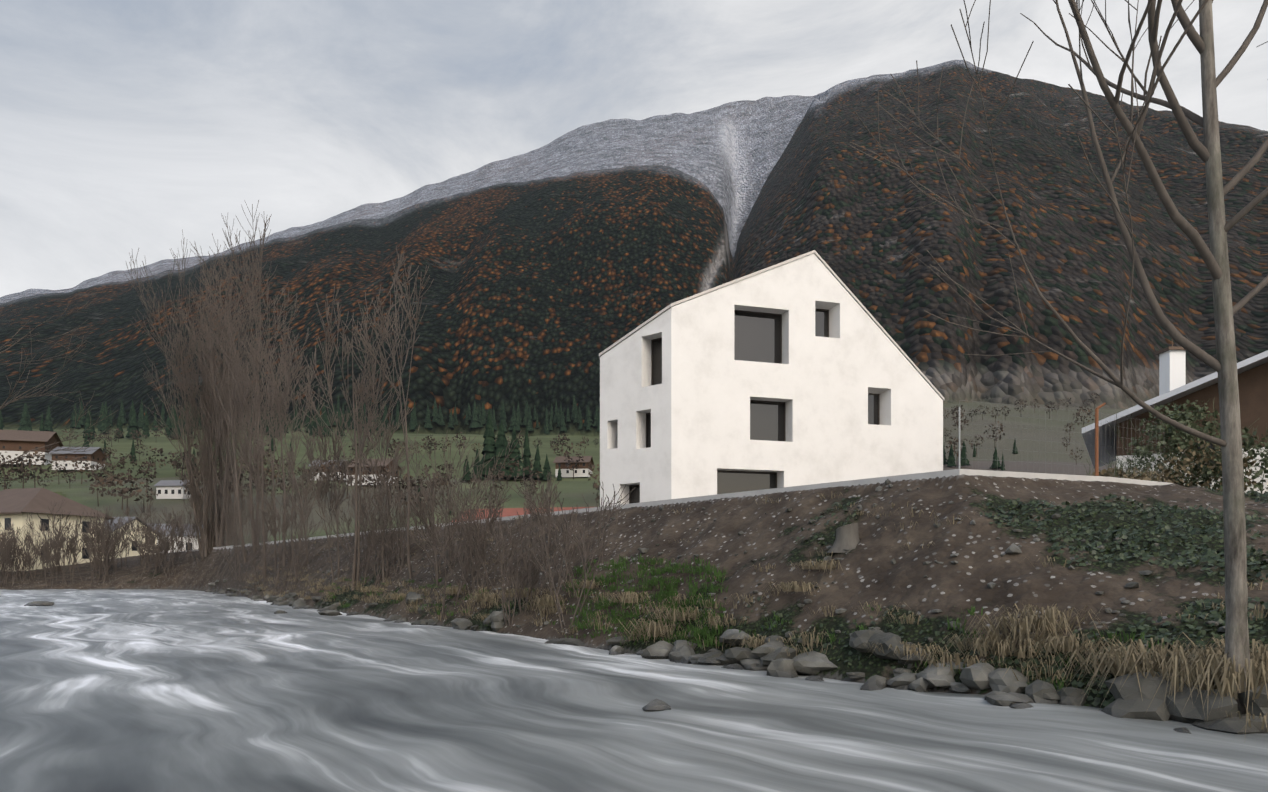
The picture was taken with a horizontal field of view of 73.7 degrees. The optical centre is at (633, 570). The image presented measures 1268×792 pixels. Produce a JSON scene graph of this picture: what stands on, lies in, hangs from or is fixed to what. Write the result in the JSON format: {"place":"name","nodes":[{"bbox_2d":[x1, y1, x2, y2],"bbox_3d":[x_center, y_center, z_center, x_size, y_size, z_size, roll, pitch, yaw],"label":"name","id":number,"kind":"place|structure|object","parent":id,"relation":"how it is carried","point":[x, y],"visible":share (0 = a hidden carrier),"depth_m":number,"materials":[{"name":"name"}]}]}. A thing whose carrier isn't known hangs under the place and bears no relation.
{"place":"outdoors","nodes":[
{"label":"outdoors","id":0,"kind":"place"},
{"bbox_2d":[0,60,1267,708],"bbox_3d":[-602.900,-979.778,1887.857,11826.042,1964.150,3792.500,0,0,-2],"label":"ground","id":1,"kind":"structure","parent":0,"point":[556,268],"depth_m":903.66,"materials":[{"name":"brown soil"}]},
{"bbox_2d":[0,430,593,571],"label":"village houses","id":2,"kind":"structure","parent":1,"relation":"on","point":[17,506],"depth_m":101.30,"materials":[{"name":"yellow paint"}]},
{"bbox_2d":[0,200,634,633],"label":"bare trees","id":3,"kind":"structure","parent":1,"relation":"on","point":[220,408],"depth_m":47.64,"materials":[{"name":"brown wood"}]},
{"bbox_2d":[0,395,1017,512],"bbox_3d":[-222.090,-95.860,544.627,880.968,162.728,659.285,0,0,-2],"label":"conifer trees","id":4,"kind":"object","parent":1,"relation":"on","point":[492,448],"visible":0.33,"depth_m":717.91,"materials":[{"name":"green plant"}]},
{"bbox_2d":[0,393,1099,517],"bbox_3d":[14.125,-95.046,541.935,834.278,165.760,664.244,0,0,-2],"label":"meadow","id":5,"kind":"structure","parent":1,"relation":"on","point":[103,480],"depth_m":268.45,"materials":[{"name":"green plant"}]},
{"bbox_2d":[0,479,1267,733],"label":"bank rocks","id":6,"kind":"object","parent":1,"relation":"on","point":[774,659],"visible":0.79,"depth_m":12.24,"materials":[{"name":"stone"}]},
{"bbox_2d":[168,469,1172,552],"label":"terrace kerb","id":7,"kind":"structure","parent":1,"relation":"on","point":[932,475],"depth_m":18.83,"materials":[{"name":"concrete"}]},
{"bbox_2d":[959,400,1158,478],"bbox_3d":[9.392,-2.702,17.973,6.320,1.798,0.341,0,0,-25],"label":"garden fence","id":8,"kind":"object","parent":7,"relation":"on","point":[1097,434],"visible":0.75,"depth_m":18.10,"materials":[{"name":"grey metal"}]},
{"bbox_2d":[319,555,1173,689],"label":"green bank grass","id":9,"kind":"structure","parent":1,"relation":"on","point":[669,593],"depth_m":18.80,"materials":[{"name":"green plant"}]},
{"bbox_2d":[243,492,1267,734],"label":"dry grass","id":10,"kind":"structure","parent":1,"relation":"on","point":[1200,669],"depth_m":11.70,"materials":[{"name":"brown plant"}]},
{"bbox_2d":[599,250,943,506],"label":"house","id":11,"kind":"structure","parent":1,"relation":"on","point":[802,369],"depth_m":31.28,"materials":[{"name":"white paint"}]},
{"bbox_2d":[319,486,1267,706],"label":"plants","id":12,"kind":"object","parent":1,"relation":"on","point":[1212,557],"visible":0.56,"depth_m":13.53,"materials":[{"name":"green plant"}]},
{"bbox_2d":[827,523,859,552],"bbox_3d":[4.152,-0.633,16.452,0.696,0.585,0.672,0,0,34],"label":"tree stump","id":13,"kind":"object","parent":1,"relation":"on","point":[847,536],"visible":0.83,"depth_m":16.27,"materials":[{"name":"grey plant"}]},
{"bbox_2d":[850,0,1267,713],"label":"bare tree","id":14,"kind":"object","parent":1,"relation":"on","point":[1216,258],"visible":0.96,"depth_m":9.15,"materials":[{"name":"brown wood"}]},
{"bbox_2d":[1082,339,1267,493],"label":"neighbour chalet","id":15,"kind":"object","parent":1,"relation":"on","point":[1252,372],"visible":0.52,"depth_m":26.13,"materials":[{"name":"paint"}]},
{"bbox_2d":[1085,399,1267,494],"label":"shrubs by chalet","id":16,"kind":"object","parent":1,"relation":"on","point":[1175,474],"visible":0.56,"depth_m":23.89,"materials":[{"name":"green plant"}]},
{"bbox_2d":[0,589,1267,791],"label":"river water","id":17,"kind":"structure","parent":0,"point":[146,691],"depth_m":9.52,"materials":[{"name":"grey liquid"}]},
{"bbox_2d":[0,0,1267,296],"label":"sky","id":18,"kind":"structure","parent":0,"point":[126,126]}
]}

